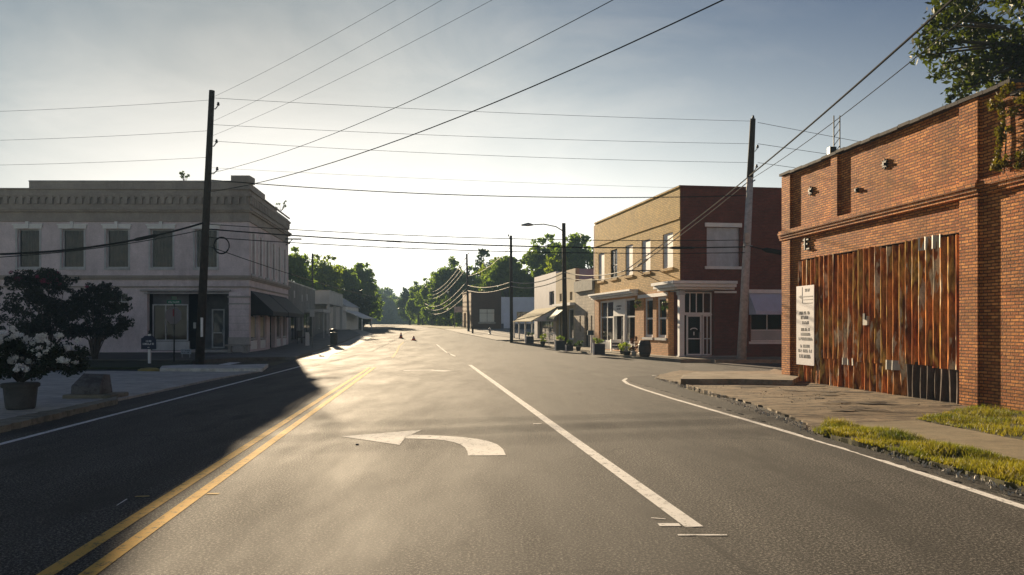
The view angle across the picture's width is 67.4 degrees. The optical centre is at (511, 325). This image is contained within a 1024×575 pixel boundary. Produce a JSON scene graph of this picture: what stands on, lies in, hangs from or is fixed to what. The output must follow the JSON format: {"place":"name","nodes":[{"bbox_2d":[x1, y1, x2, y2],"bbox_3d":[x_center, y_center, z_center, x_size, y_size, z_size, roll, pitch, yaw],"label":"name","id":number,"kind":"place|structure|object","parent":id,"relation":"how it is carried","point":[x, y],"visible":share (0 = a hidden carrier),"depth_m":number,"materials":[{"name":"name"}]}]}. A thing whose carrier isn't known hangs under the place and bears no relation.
{"place":"outdoors","nodes":[
{"label":"outdoors","id":0,"kind":"place"},
{"bbox_2d":[21,360,192,369],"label":"grass verge","id":1,"kind":"object","parent":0,"point":[116,364],"depth_m":30.32,"materials":[{"name":"green plant"}]},
{"bbox_2d":[0,267,98,342],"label":"crape myrtle","id":2,"kind":"object","parent":1,"relation":"on","point":[34,292],"visible":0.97,"depth_m":32.95,"materials":[{"name":"green plant"}]},
{"bbox_2d":[52,281,134,359],"bbox_3d":[-18.434,-0.228,34.176,3.215,3.593,2.800,0,0,0],"label":"crape myrtle","id":3,"kind":"object","parent":1,"relation":"on","point":[102,294],"visible":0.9,"depth_m":33.85,"materials":[{"name":"green plant"}]},
{"bbox_2d":[141,330,155,362],"bbox_3d":[-14.750,0.880,31.231,0.600,1.440,0.153,0,0,0],"label":"sign","id":4,"kind":"object","parent":1,"relation":"on","point":[148,342],"visible":1,"depth_m":31.16,"materials":[{"name":"metal"}]},
{"bbox_2d":[165,296,180,361],"bbox_3d":[-14.373,0.170,32.588,0.696,2.860,0.398,0,0,-40],"label":"stop sign","id":5,"kind":"object","parent":1,"relation":"on","point":[173,315],"visible":0.99,"depth_m":32.59,"materials":[{"name":"white"}]},
{"bbox_2d":[0,371,258,418],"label":"pavement","id":6,"kind":"structure","parent":0,"point":[54,388],"depth_m":20.97,"materials":[{"name":"grey concrete"}]},
{"bbox_2d":[0,382,40,409],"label":"planter","id":7,"kind":"object","parent":6,"relation":"on","point":[19,395],"visible":0.98,"depth_m":14.35,"materials":[{"name":"concrete"}]},
{"bbox_2d":[0,325,90,381],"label":"flowering bush","id":8,"kind":"object","parent":7,"relation":"in","point":[49,356],"visible":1,"depth_m":14.27,"materials":[{"name":"white plant"}]},
{"bbox_2d":[62,373,128,398],"bbox_3d":[-9.181,1.332,16.959,1.070,0.576,0.780,0,0,0],"label":"stone marker","id":9,"kind":"object","parent":6,"relation":"on","point":[90,386],"visible":0.81,"depth_m":16.70,"materials":[{"name":"stone"}]},
{"bbox_2d":[23,366,272,370],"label":"side street","id":10,"kind":"structure","parent":0,"point":[137,370],"depth_m":27.68,"materials":[{"name":"grey asphalt"}]},
{"bbox_2d":[160,364,267,371],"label":"kerb ramp","id":11,"kind":"structure","parent":10,"relation":"on","point":[219,368],"depth_m":26.79,"materials":[{"name":"concrete"}]},
{"bbox_2d":[20,352,311,363],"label":"pavement","id":12,"kind":"structure","parent":0,"point":[163,356],"depth_m":36.50,"materials":[{"name":"grey concrete"}]},
{"bbox_2d":[205,329,359,359],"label":"pavement","id":13,"kind":"structure","parent":0,"point":[292,351],"depth_m":49.43,"materials":[{"name":"grey concrete"}]},
{"bbox_2d":[315,290,342,334],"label":"white fascia shop","id":14,"kind":"structure","parent":13,"relation":"on","point":[326,299],"depth_m":79.17,"materials":[{"name":"white paint"}]},
{"bbox_2d":[193,324,708,395],"bbox_3d":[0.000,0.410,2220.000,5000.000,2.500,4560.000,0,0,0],"label":"ground","id":15,"kind":"structure","parent":0,"point":[271,363],"depth_m":34.93,"materials":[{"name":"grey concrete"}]},
{"bbox_2d":[0,175,303,351],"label":"corner building","id":16,"kind":"structure","parent":15,"relation":"on","point":[248,302],"depth_m":43.46,"materials":[{"name":"white paint"}]},
{"bbox_2d":[12,221,42,269],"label":"window","id":17,"kind":"structure","parent":16,"relation":"in","point":[31,233],"depth_m":43.67,"materials":[{"name":"grey glass"}]},
{"bbox_2d":[57,221,87,269],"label":"window","id":18,"kind":"structure","parent":16,"relation":"in","point":[75,233],"depth_m":43.68,"materials":[{"name":"white paint"}]},
{"bbox_2d":[101,221,131,269],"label":"window","id":19,"kind":"structure","parent":16,"relation":"in","point":[120,254],"depth_m":43.70,"materials":[{"name":"grey glass"}]},
{"bbox_2d":[146,221,175,269],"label":"window","id":20,"kind":"structure","parent":16,"relation":"in","point":[163,247],"depth_m":43.72,"materials":[{"name":"white paint"}]},
{"bbox_2d":[152,304,187,340],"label":"shop window","id":21,"kind":"structure","parent":16,"relation":"in","point":[152,304],"depth_m":43.91,"materials":[{"name":"white paint"}]},
{"bbox_2d":[190,224,220,269],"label":"window","id":22,"kind":"structure","parent":16,"relation":"in","point":[213,257],"depth_m":43.73,"materials":[{"name":"grey glass"}]},
{"bbox_2d":[251,316,256,348],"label":"shop window","id":23,"kind":"structure","parent":16,"relation":"in","point":[253,319],"depth_m":45.12,"materials":[{"name":"white paint"}]},
{"bbox_2d":[258,236,262,277],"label":"window","id":24,"kind":"structure","parent":16,"relation":"in","point":[259,276],"depth_m":46.00,"materials":[{"name":"white paint"}]},
{"bbox_2d":[260,316,265,347],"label":"shop window","id":25,"kind":"structure","parent":16,"relation":"in","point":[262,319],"depth_m":47.48,"materials":[{"name":"white paint"}]},
{"bbox_2d":[193,90,219,364],"bbox_3d":[-12.815,-4.098,32.245,1.041,11.614,0.490,0,0,0],"label":"utility pole","id":26,"kind":"object","parent":15,"relation":"on","point":[201,322],"visible":0.96,"depth_m":32.18,"materials":[{"name":"brown wood"}]},
{"bbox_2d":[0,230,200,257],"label":"overhead wire","id":27,"kind":"object","parent":26,"relation":"attached to","point":[99,247],"visible":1,"depth_m":30.13,"materials":[{"name":"black metal"}]},
{"bbox_2d":[0,222,202,254],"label":"overhead wire","id":28,"kind":"object","parent":26,"relation":"attached to","point":[139,238],"visible":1,"depth_m":30.30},
{"bbox_2d":[209,0,612,173],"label":"overhead wire","id":29,"kind":"object","parent":26,"relation":"attached to","point":[437,88],"visible":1,"depth_m":20.21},
{"bbox_2d":[209,0,723,191],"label":"overhead wire","id":30,"kind":"object","parent":26,"relation":"attached to","point":[505,97],"visible":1,"depth_m":17.96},
{"bbox_2d":[209,224,731,240],"bbox_3d":[-1.180,-4.032,33.348,23.444,0.546,0.029,0,0,-5],"label":"overhead wire","id":31,"kind":"object","parent":26,"relation":"attached to","point":[479,237],"visible":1,"depth_m":33.38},
{"bbox_2d":[220,98,732,120],"bbox_3d":[-0.914,-9.398,33.399,23.556,0.410,0.014,0,0,-5],"label":"overhead wire","id":32,"kind":"object","parent":26,"relation":"attached to","point":[478,111],"visible":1,"depth_m":33.34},
{"bbox_2d":[209,229,744,248],"bbox_3d":[-1.194,-3.760,33.350,23.435,0.699,0.120,0,0,-5],"label":"overhead wire","id":33,"kind":"object","parent":26,"relation":"attached to","point":[682,247],"visible":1,"depth_m":33.32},
{"bbox_2d":[209,237,744,253],"bbox_3d":[-1.210,-3.474,33.348,23.430,0.562,0.033,0,0,-5],"label":"overhead wire","id":34,"kind":"object","parent":26,"relation":"attached to","point":[473,250],"visible":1,"depth_m":33.28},
{"bbox_2d":[212,180,745,197],"bbox_3d":[-1.067,-5.898,33.398,23.531,0.542,0.036,0,0,-5],"label":"overhead wire","id":35,"kind":"object","parent":26,"relation":"attached to","point":[480,195],"visible":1,"depth_m":33.36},
{"bbox_2d":[213,124,747,143],"bbox_3d":[-0.962,-8.322,33.399,23.551,0.322,0.014,0,0,-5],"label":"overhead wire","id":36,"kind":"object","parent":26,"relation":"attached to","point":[494,137],"visible":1,"depth_m":33.42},
{"bbox_2d":[218,141,747,162],"bbox_3d":[-0.997,-7.559,33.399,23.536,0.470,0.014,0,0,-5],"label":"overhead wire","id":37,"kind":"object","parent":26,"relation":"attached to","point":[484,155],"visible":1,"depth_m":33.38,"materials":[{"name":"black metal"}]},
{"bbox_2d":[288,246,319,289],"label":"broadleaf tree","id":38,"kind":"object","parent":15,"relation":"on","point":[299,265],"visible":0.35,"depth_m":93.90,"materials":[{"name":"green plant"}]},
{"bbox_2d":[288,280,330,343],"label":"grey shop","id":39,"kind":"structure","parent":15,"relation":"on","point":[301,297],"depth_m":63.31,"materials":[{"name":"paint"}]},
{"bbox_2d":[308,254,343,293],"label":"broadleaf tree","id":40,"kind":"object","parent":15,"relation":"on","point":[326,274],"visible":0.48,"depth_m":107.04,"materials":[{"name":"green plant"}]},
{"bbox_2d":[333,264,365,300],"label":"broadleaf tree","id":41,"kind":"object","parent":15,"relation":"on","point":[350,279],"visible":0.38,"depth_m":116.61,"materials":[{"name":"green plant"}]},
{"bbox_2d":[330,298,372,330],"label":"white porch house","id":42,"kind":"structure","parent":15,"relation":"on","point":[351,314],"depth_m":88.70,"materials":[{"name":"paint"}]},
{"bbox_2d":[344,287,371,327],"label":"magnolia tree","id":43,"kind":"object","parent":15,"relation":"on","point":[360,301],"visible":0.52,"depth_m":99.20,"materials":[{"name":"green plant"}]},
{"bbox_2d":[353,262,380,313],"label":"broadleaf tree","id":44,"kind":"object","parent":15,"relation":"on","point":[366,276],"visible":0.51,"depth_m":131.12,"materials":[{"name":"green plant"}]},
{"bbox_2d":[395,287,415,324],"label":"broadleaf tree","id":45,"kind":"object","parent":15,"relation":"on","point":[401,303],"visible":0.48,"depth_m":213.71,"materials":[{"name":"green plant"}]},
{"bbox_2d":[368,287,448,324],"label":"distant wood","id":46,"kind":"object","parent":15,"relation":"on","point":[390,312],"visible":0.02,"depth_m":364.46,"materials":[{"name":"green plant"}]},
{"bbox_2d":[411,295,462,326],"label":"undergrowth","id":47,"kind":"object","parent":15,"relation":"on","point":[439,320],"visible":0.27,"depth_m":128.10,"materials":[{"name":"green plant"}]},
{"bbox_2d":[415,325,466,328],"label":"pavement","id":48,"kind":"structure","parent":15,"relation":"on","point":[441,326],"depth_m":121.61,"materials":[{"name":"beige concrete"}]},
{"bbox_2d":[405,281,428,324],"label":"broadleaf tree","id":49,"kind":"object","parent":48,"relation":"on","point":[412,308],"visible":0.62,"depth_m":178.78,"materials":[{"name":"green plant"}]},
{"bbox_2d":[413,271,445,324],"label":"broadleaf tree","id":50,"kind":"object","parent":48,"relation":"on","point":[421,296],"visible":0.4,"depth_m":154.35,"materials":[{"name":"green plant"}]},
{"bbox_2d":[427,256,465,325],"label":"broadleaf tree","id":51,"kind":"object","parent":48,"relation":"on","point":[442,276],"visible":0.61,"depth_m":138.65,"materials":[{"name":"green plant"}]},
{"bbox_2d":[454,265,480,303],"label":"broadleaf tree","id":52,"kind":"object","parent":15,"relation":"on","point":[471,279],"visible":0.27,"depth_m":131.31,"materials":[{"name":"green plant"}]},
{"bbox_2d":[462,290,501,328],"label":"brown shop","id":53,"kind":"structure","parent":15,"relation":"on","point":[484,310],"depth_m":95.22,"materials":[{"name":"brick"}]},
{"bbox_2d":[478,309,495,322],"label":"window","id":54,"kind":"structure","parent":53,"relation":"in","point":[485,315],"depth_m":95.28,"materials":[{"name":"grey glass"}]},
{"bbox_2d":[472,248,492,284],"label":"pine tree","id":55,"kind":"object","parent":15,"relation":"on","point":[479,261],"visible":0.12,"depth_m":137.43,"materials":[{"name":"green plant"}]},
{"bbox_2d":[476,255,529,318],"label":"broadleaf tree","id":56,"kind":"object","parent":15,"relation":"on","point":[498,274],"visible":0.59,"depth_m":110.53,"materials":[{"name":"green plant"}]},
{"bbox_2d":[508,234,512,342],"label":"utility pole","id":57,"kind":"object","parent":15,"relation":"on","point":[511,305],"visible":0.9,"depth_m":60.24,"materials":[{"name":"brown wood"}]},
{"bbox_2d":[501,297,533,328],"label":"pale blue shop","id":58,"kind":"structure","parent":15,"relation":"on","point":[523,304],"depth_m":95.38,"materials":[{"name":"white paint"}]},
{"bbox_2d":[514,280,533,320],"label":"broadleaf tree","id":59,"kind":"object","parent":15,"relation":"on","point":[525,291],"visible":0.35,"depth_m":106.92,"materials":[{"name":"green plant"}]},
{"bbox_2d":[513,271,558,341],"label":"white tall shop","id":60,"kind":"structure","parent":15,"relation":"on","point":[544,301],"depth_m":64.34,"materials":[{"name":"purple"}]},
{"bbox_2d":[518,233,561,285],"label":"broadleaf tree","id":61,"kind":"object","parent":15,"relation":"on","point":[532,259],"visible":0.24,"depth_m":110.74,"materials":[{"name":"green plant"}]},
{"bbox_2d":[544,251,573,273],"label":"broadleaf tree","id":62,"kind":"object","parent":15,"relation":"on","point":[554,266],"visible":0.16,"depth_m":99.43,"materials":[{"name":"green plant"}]},
{"bbox_2d":[538,232,593,275],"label":"broadleaf tree","id":63,"kind":"object","parent":15,"relation":"on","point":[579,260],"visible":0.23,"depth_m":102.95,"materials":[{"name":"green plant"}]},
{"bbox_2d":[547,268,593,343],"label":"sandy shop","id":64,"kind":"structure","parent":15,"relation":"on","point":[570,310],"depth_m":57.22,"materials":[{"name":"paint"}]},
{"bbox_2d":[574,278,593,346],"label":"building","id":65,"kind":"structure","parent":15,"relation":"on","point":[584,310],"depth_m":52.86,"materials":[{"name":"beige paint"}]},
{"bbox_2d":[588,185,781,356],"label":"brick corner shop","id":66,"kind":"structure","parent":15,"relation":"on","point":[700,294],"depth_m":37.65,"materials":[{"name":"brown brick"}]},
{"bbox_2d":[600,300,612,341],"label":"shop window","id":67,"kind":"structure","parent":66,"relation":"in","point":[601,302],"depth_m":49.06,"materials":[{"name":"white paint"}]},
{"bbox_2d":[624,244,632,277],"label":"window","id":68,"kind":"structure","parent":66,"relation":"in","point":[629,257],"depth_m":44.12,"materials":[{"name":"white paint"}]},
{"bbox_2d":[640,239,650,275],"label":"window","id":69,"kind":"structure","parent":66,"relation":"in","point":[645,266],"depth_m":41.48,"materials":[{"name":"white paint"}]},
{"bbox_2d":[654,296,666,340],"bbox_3d":[7.677,-0.385,39.314,0.220,2.230,1.500,0,0,-11],"label":"tall window","id":70,"kind":"structure","parent":66,"relation":"in","point":[660,337],"depth_m":39.83,"materials":[{"name":"white paint"}]},
{"bbox_2d":[661,232,673,271],"bbox_3d":[7.822,-3.710,38.471,0.180,1.880,1.510,0,0,-11],"label":"window","id":71,"kind":"structure","parent":66,"relation":"in","point":[668,258],"depth_m":38.52,"materials":[{"name":"white paint"}]},
{"bbox_2d":[624,178,746,271],"bbox_3d":[8.115,-4.707,36.744,0.051,3.862,6.857,0,0,-44],"label":"overhead wire","id":72,"kind":"object","parent":66,"relation":"attached to","point":[688,224],"visible":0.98,"depth_m":36.37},
{"bbox_2d":[686,315,701,354],"bbox_3d":[8.877,0.450,37.405,0.770,1.960,0.110,0,0,-8],"label":"glass door","id":73,"kind":"structure","parent":66,"relation":"in","point":[700,333],"depth_m":37.41,"materials":[{"name":"white paint"}]},
{"bbox_2d":[684,292,711,313],"bbox_3d":[9.047,-1.125,37.459,1.420,1.050,0.050,0,0,-8],"label":"transom window","id":74,"kind":"structure","parent":66,"relation":"in","point":[689,312],"depth_m":37.44,"materials":[{"name":"white paint"}]},
{"bbox_2d":[705,223,741,268],"bbox_3d":[10.245,-3.880,37.365,1.870,2.240,0.300,0,0,-8],"label":"boarded window","id":75,"kind":"structure","parent":66,"relation":"in","point":[717,258],"depth_m":37.42,"materials":[{"name":"white paint"}]},
{"bbox_2d":[749,315,781,343],"bbox_3d":[12.988,-0.135,37.719,2.900,2.030,0.240,0,0,-8],"label":"shop window","id":76,"kind":"structure","parent":66,"relation":"in","point":[766,336],"depth_m":37.68,"materials":[{"name":"white paint"}]},
{"bbox_2d":[777,78,1023,411],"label":"brick warehouse","id":77,"kind":"structure","parent":15,"relation":"on","point":[903,248],"depth_m":16.67,"materials":[{"name":"brick"}]},
{"bbox_2d":[796,285,814,365],"bbox_3d":[8.130,-0.020,21.294,0.024,2.200,0.970,0,0,-7],"label":"sign","id":78,"kind":"object","parent":77,"relation":"attached to","point":[805,325],"visible":1,"depth_m":21.26,"materials":[{"name":"grey"}]},
{"bbox_2d":[985,82,1023,173],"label":"climbing vine","id":79,"kind":"object","parent":77,"relation":"attached to","point":[1000,163],"visible":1,"depth_m":14.06,"materials":[{"name":"green plant"}]},
{"bbox_2d":[908,0,1023,105],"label":"overhanging tree","id":80,"kind":"object","parent":15,"relation":"on","point":[1008,51],"visible":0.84,"depth_m":19.38,"materials":[{"name":"green plant"}]},
{"bbox_2d":[444,329,552,340],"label":"forecourt","id":81,"kind":"structure","parent":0,"point":[501,334],"depth_m":77.21,"materials":[{"name":"concrete"}]},
{"bbox_2d":[466,252,469,330],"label":"utility pole","id":82,"kind":"object","parent":81,"relation":"on","point":[468,323],"visible":0.93,"depth_m":83.18,"materials":[{"name":"brown wood"}]},
{"bbox_2d":[0,324,1023,574],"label":"road","id":83,"kind":"structure","parent":0,"point":[316,494],"depth_m":7.70,"materials":[{"name":"grey asphalt"}]},
{"bbox_2d":[0,396,117,432],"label":"kerb","id":84,"kind":"structure","parent":83,"relation":"on","point":[12,423],"depth_m":13.17,"materials":[{"name":"concrete"}]},
{"bbox_2d":[0,366,300,444],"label":"white edge line","id":85,"kind":"object","parent":83,"relation":"on","point":[2,443],"visible":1,"depth_m":13.85,"materials":[{"name":"paint"}]},
{"bbox_2d":[37,367,370,574],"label":"yellow centre line","id":86,"kind":"object","parent":83,"relation":"on","point":[67,560],"visible":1,"depth_m":6.87,"materials":[{"name":"paint"}]},
{"bbox_2d":[78,367,375,574],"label":"yellow centre line","id":87,"kind":"object","parent":83,"relation":"on","point":[101,564],"visible":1,"depth_m":6.87,"materials":[{"name":"paint"}]},
{"bbox_2d":[298,329,374,358],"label":"gutter","id":88,"kind":"object","parent":83,"relation":"on","point":[363,336],"visible":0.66,"depth_m":52.92,"materials":[{"name":"concrete"}]},
{"bbox_2d":[342,430,505,455],"bbox_3d":[-0.977,1.596,10.650,2.872,0.001,1.237,0,0,40],"label":"turn arrow","id":89,"kind":"object","parent":83,"relation":"on","point":[473,446],"visible":1,"depth_m":10.71,"materials":[{"name":"white paint"}]},
{"bbox_2d":[469,365,701,526],"bbox_3d":[-0.142,1.596,18.845,0.150,0.001,25.667,0,0,-7],"label":"white lane line","id":90,"kind":"object","parent":83,"relation":"on","point":[677,514],"visible":1,"depth_m":8.48,"materials":[{"name":"paint"}]},
{"bbox_2d":[471,367,759,574],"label":"tar seam","id":91,"kind":"object","parent":83,"relation":"on","point":[730,557],"visible":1,"depth_m":5.56,"materials":[{"name":"asphalt"}]},
{"bbox_2d":[622,375,1023,508],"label":"white edge line","id":92,"kind":"object","parent":83,"relation":"on","point":[955,484],"visible":1,"depth_m":8.85,"materials":[{"name":"paint"}]},
{"bbox_2d":[652,377,1021,495],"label":"gravel","id":93,"kind":"structure","parent":83,"relation":"on","point":[943,468],"depth_m":9.07,"materials":[{"name":"grey gravel"}]},
{"bbox_2d":[0,0,1023,296],"label":"sky","id":94,"kind":"structure","parent":0,"point":[782,63],"materials":[{"name":"blue"}]},
{"bbox_2d":[512,342,716,362],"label":"pavement","id":95,"kind":"structure","parent":0,"point":[586,350],"depth_m":38.36,"materials":[{"name":"grey concrete"}]},
{"bbox_2d":[521,223,567,344],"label":"street lamp","id":96,"kind":"object","parent":95,"relation":"on","point":[564,303],"visible":0.91,"depth_m":49.54,"materials":[{"name":"black metal"}]},
{"bbox_2d":[638,340,650,356],"bbox_3d":[6.437,1.090,37.250,0.640,0.800,0.630,0,0,0],"label":"barrel","id":97,"kind":"object","parent":95,"relation":"on","point":[644,348],"visible":1,"depth_m":37.01,"materials":[{"name":"black metal"}]},
{"bbox_2d":[682,363,781,370],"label":"side street","id":98,"kind":"structure","parent":0,"point":[729,366],"depth_m":30.42,"materials":[{"name":"grey asphalt"}]},
{"bbox_2d":[681,369,798,384],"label":"raised walk","id":99,"kind":"structure","parent":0,"point":[774,377],"depth_m":21.24,"materials":[{"name":"concrete"}]},
{"bbox_2d":[707,357,781,362],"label":"pavement","id":100,"kind":"structure","parent":0,"point":[750,360],"depth_m":34.07,"materials":[{"name":"grey concrete"}]},
{"bbox_2d":[737,115,758,358],"bbox_3d":[10.594,-3.875,34.455,0.997,11.170,0.510,0,0,0],"label":"utility pole","id":101,"kind":"object","parent":100,"relation":"on","point":[743,324],"visible":0.97,"depth_m":34.37,"materials":[{"name":"brown wood"}]},
{"bbox_2d":[749,0,952,175],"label":"overhead wire","id":102,"kind":"object","parent":101,"relation":"attached to","point":[894,51],"visible":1,"depth_m":19.96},
{"bbox_2d":[750,0,985,179],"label":"overhead wire","id":103,"kind":"object","parent":101,"relation":"attached to","point":[885,81],"visible":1,"depth_m":19.02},
{"bbox_2d":[655,370,969,432],"bbox_3d":[8.190,1.685,16.993,7.706,0.250,20.069,0,0,0],"label":"apron","id":104,"kind":"object","parent":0,"point":[805,410],"visible":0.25,"depth_m":15.87,"materials":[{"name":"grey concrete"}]},
{"bbox_2d":[915,404,1023,439],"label":"grass verge","id":105,"kind":"object","parent":104,"relation":"on","point":[1009,436],"depth_m":12.09,"materials":[{"name":"plant"}]},
{"bbox_2d":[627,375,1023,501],"bbox_3d":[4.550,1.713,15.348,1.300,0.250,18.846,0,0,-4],"label":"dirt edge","id":106,"kind":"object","parent":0,"point":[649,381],"visible":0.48,"depth_m":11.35,"materials":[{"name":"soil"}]},
{"bbox_2d":[781,389,936,412],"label":"dirt","id":107,"kind":"structure","parent":0,"point":[861,407],"depth_m":14.70,"materials":[{"name":"soil"}]},
{"bbox_2d":[821,417,1023,491],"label":"grass verge","id":108,"kind":"object","parent":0,"point":[847,440],"depth_m":9.01,"materials":[{"name":"green plant"}]},
{"bbox_2d":[812,418,843,436],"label":"grass","id":109,"kind":"structure","parent":108,"relation":"on","point":[825,424],"depth_m":11.71,"materials":[{"name":"green plant"}]},
{"bbox_2d":[853,420,1023,460],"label":"footpath","id":110,"kind":"structure","parent":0,"point":[1012,447],"depth_m":10.60,"materials":[{"name":"concrete"}]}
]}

